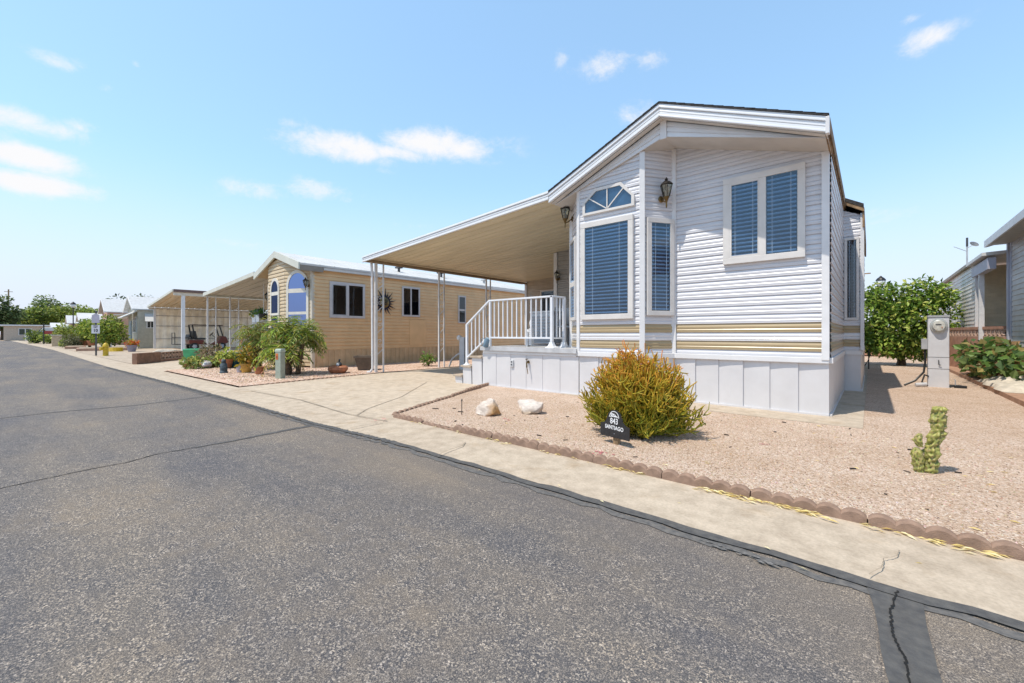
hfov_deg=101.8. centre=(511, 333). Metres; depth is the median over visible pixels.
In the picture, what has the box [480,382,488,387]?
edging block
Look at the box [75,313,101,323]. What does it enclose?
mobile home
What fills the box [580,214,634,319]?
window
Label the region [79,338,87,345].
terracotta pot
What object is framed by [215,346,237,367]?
potted plant
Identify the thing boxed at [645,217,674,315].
window
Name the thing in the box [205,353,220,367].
succulent
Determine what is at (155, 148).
sky
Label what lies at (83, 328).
citrus tree
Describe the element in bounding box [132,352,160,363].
block wall
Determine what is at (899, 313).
citrus tree
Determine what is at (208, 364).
white rock
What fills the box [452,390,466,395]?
edging block
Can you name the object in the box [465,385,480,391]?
edging block
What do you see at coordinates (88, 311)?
tree
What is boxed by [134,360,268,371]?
carport drive
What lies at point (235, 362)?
blue tub
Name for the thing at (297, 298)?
arched window
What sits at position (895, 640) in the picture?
crack
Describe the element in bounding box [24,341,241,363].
yard
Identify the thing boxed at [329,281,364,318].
window
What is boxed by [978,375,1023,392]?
rock
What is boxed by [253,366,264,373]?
terracotta pot
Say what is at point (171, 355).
block wall
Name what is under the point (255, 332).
palm clump
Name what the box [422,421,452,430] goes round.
edging block
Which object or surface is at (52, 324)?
mobile home
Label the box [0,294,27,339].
tree
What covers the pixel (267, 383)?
ground
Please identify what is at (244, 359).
flower pot
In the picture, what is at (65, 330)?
hedge tree
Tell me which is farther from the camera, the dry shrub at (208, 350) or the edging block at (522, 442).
the dry shrub at (208, 350)
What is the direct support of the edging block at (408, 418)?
on the ground at (267, 383)
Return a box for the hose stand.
[865,349,873,368]
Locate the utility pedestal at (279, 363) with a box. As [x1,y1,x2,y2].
[275,349,285,378]
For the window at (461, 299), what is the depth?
18.42 m
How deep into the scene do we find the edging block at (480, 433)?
4.59 m
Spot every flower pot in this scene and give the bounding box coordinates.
[122,338,139,351]
[234,341,257,372]
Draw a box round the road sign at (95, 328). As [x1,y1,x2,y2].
[91,311,99,355]
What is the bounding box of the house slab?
[562,366,867,428]
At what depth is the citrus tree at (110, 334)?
30.08 m
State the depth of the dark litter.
4.30 m
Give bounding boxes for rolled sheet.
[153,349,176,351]
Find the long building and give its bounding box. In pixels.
[0,324,49,340]
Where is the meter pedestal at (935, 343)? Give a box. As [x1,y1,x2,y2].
[904,315,949,387]
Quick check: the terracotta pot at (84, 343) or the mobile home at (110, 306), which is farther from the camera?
the mobile home at (110, 306)
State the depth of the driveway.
8.39 m
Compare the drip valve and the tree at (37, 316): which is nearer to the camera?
the drip valve
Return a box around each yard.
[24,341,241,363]
[166,358,471,385]
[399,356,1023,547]
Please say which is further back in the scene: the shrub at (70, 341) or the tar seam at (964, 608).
the shrub at (70, 341)
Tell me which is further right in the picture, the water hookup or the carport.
the water hookup
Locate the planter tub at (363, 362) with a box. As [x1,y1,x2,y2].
[353,355,370,369]
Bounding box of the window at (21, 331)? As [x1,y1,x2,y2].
[18,328,31,334]
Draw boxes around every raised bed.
[65,346,85,348]
[76,347,99,350]
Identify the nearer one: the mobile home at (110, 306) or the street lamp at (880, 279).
the street lamp at (880, 279)
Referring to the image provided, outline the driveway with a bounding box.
[239,367,476,416]
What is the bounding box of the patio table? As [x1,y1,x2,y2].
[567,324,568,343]
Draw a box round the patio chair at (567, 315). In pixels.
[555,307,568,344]
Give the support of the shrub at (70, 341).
on the yard at (124, 356)
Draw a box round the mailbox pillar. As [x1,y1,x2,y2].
[51,335,61,345]
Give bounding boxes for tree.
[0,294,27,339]
[17,306,56,324]
[25,294,70,321]
[43,305,74,324]
[51,323,75,338]
[53,304,90,322]
[71,318,94,346]
[75,307,97,315]
[85,314,129,346]
[97,293,125,309]
[864,273,964,365]
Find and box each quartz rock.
[476,398,500,415]
[518,399,542,414]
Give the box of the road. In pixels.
[0,341,1023,682]
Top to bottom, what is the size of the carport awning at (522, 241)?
3.760 m
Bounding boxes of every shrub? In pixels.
[23,329,49,342]
[36,334,52,343]
[59,334,83,347]
[190,342,223,360]
[578,340,710,438]
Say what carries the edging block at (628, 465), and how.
on the ground at (267, 383)
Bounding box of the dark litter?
[432,408,961,509]
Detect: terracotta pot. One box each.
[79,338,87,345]
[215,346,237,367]
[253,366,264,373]
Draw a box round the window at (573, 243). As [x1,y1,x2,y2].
[569,236,576,320]
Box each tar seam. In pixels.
[107,367,1023,630]
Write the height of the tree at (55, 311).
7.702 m
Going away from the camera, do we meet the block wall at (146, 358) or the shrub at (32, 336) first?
the block wall at (146, 358)
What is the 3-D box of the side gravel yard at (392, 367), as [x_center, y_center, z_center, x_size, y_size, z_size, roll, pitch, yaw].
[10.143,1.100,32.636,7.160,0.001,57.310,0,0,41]
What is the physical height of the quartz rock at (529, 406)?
0.196 m
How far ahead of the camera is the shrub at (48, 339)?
47.61 m
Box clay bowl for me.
[328,365,347,373]
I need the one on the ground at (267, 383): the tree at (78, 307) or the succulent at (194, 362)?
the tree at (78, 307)
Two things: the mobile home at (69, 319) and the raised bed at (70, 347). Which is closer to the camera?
the raised bed at (70, 347)
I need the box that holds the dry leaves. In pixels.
[410,417,1021,570]
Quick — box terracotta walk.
[926,358,1023,406]
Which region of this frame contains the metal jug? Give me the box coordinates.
[481,337,489,347]
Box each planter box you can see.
[249,308,261,322]
[253,307,267,321]
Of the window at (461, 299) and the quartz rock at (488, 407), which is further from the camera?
the window at (461, 299)
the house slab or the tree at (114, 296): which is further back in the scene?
the tree at (114, 296)
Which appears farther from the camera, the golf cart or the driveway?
the golf cart
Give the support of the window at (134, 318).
in the mobile home at (139, 315)
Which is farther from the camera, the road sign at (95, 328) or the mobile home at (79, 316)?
the mobile home at (79, 316)
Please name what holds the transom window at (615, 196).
in the mobile home at (717, 253)
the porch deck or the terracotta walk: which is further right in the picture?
the terracotta walk
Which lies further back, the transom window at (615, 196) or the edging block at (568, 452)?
the transom window at (615, 196)
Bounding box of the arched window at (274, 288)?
[270,278,279,327]
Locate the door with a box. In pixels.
[129,321,131,339]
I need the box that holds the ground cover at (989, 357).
[949,336,1023,379]
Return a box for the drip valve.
[954,379,966,388]
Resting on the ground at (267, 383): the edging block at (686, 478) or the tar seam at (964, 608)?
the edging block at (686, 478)
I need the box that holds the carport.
[147,289,267,350]
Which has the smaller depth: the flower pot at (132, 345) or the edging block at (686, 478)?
the edging block at (686, 478)
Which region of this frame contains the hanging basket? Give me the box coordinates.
[258,283,267,319]
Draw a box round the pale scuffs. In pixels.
[699,539,782,566]
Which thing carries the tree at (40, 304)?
on the ground at (267, 383)
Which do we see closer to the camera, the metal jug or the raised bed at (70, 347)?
the metal jug
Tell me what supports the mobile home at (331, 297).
on the side gravel yard at (392, 367)
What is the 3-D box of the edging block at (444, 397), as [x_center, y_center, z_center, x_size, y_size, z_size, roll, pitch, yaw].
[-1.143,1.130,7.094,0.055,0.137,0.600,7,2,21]
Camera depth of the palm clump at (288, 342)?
11.16 m
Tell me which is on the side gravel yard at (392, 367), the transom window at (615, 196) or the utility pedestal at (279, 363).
the utility pedestal at (279, 363)
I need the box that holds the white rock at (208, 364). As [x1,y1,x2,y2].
[201,361,211,367]
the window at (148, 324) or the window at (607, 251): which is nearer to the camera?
the window at (607, 251)
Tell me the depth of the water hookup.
13.18 m
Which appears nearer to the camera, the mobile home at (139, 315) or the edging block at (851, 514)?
the edging block at (851, 514)
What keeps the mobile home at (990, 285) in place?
on the gravel yard at (982, 415)
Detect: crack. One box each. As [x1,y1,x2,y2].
[2,447,194,487]
[4,395,211,417]
[195,424,314,447]
[869,550,899,573]
[889,590,910,682]
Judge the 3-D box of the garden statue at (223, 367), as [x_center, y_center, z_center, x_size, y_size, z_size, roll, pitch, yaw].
[-8.137,0.912,11.754,0.200,0.415,0.195,0,0,41]
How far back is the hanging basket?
16.80 m
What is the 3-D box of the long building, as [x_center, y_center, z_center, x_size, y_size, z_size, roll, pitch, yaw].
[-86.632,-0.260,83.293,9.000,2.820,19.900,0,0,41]
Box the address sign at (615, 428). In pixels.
[601,410,629,444]
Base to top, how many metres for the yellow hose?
0.261 m
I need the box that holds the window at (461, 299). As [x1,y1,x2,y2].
[458,295,465,323]
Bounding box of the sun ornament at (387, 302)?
[373,288,395,313]
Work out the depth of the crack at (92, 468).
3.52 m
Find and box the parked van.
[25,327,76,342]
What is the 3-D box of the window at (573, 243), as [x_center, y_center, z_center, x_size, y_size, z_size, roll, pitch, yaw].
[1.157,-1.010,7.787,0.422,1.520,0.442,0,0,41]
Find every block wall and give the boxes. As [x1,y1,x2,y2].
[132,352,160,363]
[161,351,204,361]
[949,326,1005,366]
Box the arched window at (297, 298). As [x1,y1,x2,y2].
[286,270,308,335]
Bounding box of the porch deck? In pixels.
[453,295,578,394]
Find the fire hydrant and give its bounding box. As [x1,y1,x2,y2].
[99,342,109,355]
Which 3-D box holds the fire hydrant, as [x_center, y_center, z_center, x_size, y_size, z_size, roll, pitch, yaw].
[-20.878,0.780,21.383,0.376,0.740,0.400,0,0,-3]
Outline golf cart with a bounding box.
[171,324,227,349]
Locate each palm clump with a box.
[229,315,279,368]
[250,315,326,376]
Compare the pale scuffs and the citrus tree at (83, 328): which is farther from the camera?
the citrus tree at (83, 328)
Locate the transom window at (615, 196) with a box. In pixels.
[582,182,635,215]
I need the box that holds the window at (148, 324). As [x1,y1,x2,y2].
[146,322,152,327]
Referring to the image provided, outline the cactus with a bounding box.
[909,406,950,473]
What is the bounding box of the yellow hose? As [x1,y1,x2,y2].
[109,347,122,351]
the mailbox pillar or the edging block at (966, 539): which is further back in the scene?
the mailbox pillar
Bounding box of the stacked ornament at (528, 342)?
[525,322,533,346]
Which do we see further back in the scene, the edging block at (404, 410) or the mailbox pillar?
the mailbox pillar
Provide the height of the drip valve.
0.188 m
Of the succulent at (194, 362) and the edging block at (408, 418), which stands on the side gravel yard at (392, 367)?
the succulent at (194, 362)
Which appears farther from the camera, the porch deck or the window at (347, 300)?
the window at (347, 300)
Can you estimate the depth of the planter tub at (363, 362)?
12.58 m
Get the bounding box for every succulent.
[179,354,209,368]
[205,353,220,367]
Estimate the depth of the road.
1.98 m
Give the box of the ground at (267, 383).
[0,340,889,585]
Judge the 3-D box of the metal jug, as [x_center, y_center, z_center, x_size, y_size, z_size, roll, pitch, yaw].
[-0.550,0.182,8.871,0.179,0.220,0.138,0,0,41]
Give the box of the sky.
[0,0,1023,332]
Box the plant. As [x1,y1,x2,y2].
[419,351,436,365]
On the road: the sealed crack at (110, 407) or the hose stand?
the sealed crack at (110, 407)
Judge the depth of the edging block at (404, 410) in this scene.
5.96 m
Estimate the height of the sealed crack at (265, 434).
0.001 m
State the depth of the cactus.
3.29 m
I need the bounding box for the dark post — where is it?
[43,324,53,343]
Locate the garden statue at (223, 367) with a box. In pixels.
[219,359,227,372]
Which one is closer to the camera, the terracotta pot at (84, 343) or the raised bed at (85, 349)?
the raised bed at (85, 349)
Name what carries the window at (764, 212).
in the mobile home at (717, 253)
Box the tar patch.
[867,587,942,682]
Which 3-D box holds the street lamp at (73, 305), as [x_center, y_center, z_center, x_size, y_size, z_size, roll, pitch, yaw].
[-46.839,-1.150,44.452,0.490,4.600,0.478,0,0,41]
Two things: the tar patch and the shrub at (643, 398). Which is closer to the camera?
the tar patch
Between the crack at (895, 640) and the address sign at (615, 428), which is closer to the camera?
the crack at (895, 640)
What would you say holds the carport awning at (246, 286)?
on the yard at (124, 356)
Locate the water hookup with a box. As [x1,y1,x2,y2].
[448,335,465,368]
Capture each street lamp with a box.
[70,302,75,325]
[875,276,885,294]
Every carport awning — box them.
[203,271,268,350]
[362,191,568,372]
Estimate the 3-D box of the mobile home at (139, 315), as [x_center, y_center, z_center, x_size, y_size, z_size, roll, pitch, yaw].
[-27.300,-0.960,37.714,6.000,4.220,13.100,0,0,41]
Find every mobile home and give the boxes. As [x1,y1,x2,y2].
[50,323,68,326]
[65,315,78,325]
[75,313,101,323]
[98,299,127,344]
[106,296,267,348]
[253,251,524,367]
[525,101,865,415]
[933,209,1023,376]
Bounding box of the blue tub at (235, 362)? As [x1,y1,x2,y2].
[222,352,240,367]
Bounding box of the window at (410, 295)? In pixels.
[402,286,419,316]
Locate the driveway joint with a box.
[254,391,344,412]
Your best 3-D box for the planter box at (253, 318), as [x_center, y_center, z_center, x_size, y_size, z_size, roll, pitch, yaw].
[-11.329,-0.859,18.495,0.658,0.698,0.684,0,0,-7]
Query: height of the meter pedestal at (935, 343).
1.537 m
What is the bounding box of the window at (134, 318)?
[133,317,136,332]
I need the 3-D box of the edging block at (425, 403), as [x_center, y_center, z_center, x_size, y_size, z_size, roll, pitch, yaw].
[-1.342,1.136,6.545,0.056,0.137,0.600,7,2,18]
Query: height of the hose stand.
0.624 m
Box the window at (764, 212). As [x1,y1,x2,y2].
[723,162,805,264]
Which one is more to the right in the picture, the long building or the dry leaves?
the dry leaves
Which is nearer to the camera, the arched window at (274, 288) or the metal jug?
the metal jug
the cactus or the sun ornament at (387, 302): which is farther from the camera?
the sun ornament at (387, 302)
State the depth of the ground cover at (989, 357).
8.64 m
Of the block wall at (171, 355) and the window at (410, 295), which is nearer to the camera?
the window at (410, 295)
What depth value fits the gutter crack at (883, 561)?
2.03 m
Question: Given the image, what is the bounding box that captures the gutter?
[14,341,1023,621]
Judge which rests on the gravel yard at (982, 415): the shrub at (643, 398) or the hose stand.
the shrub at (643, 398)
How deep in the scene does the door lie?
33.98 m
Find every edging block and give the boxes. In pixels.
[392,406,417,414]
[393,413,423,422]
[416,400,436,406]
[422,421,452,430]
[435,394,453,400]
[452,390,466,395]
[453,425,492,439]
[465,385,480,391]
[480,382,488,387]
[492,432,539,449]
[537,442,593,462]
[593,454,662,478]
[662,469,750,497]
[751,488,866,524]
[868,513,1023,560]
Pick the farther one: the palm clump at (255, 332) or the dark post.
the dark post
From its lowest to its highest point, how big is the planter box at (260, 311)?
0.737 m

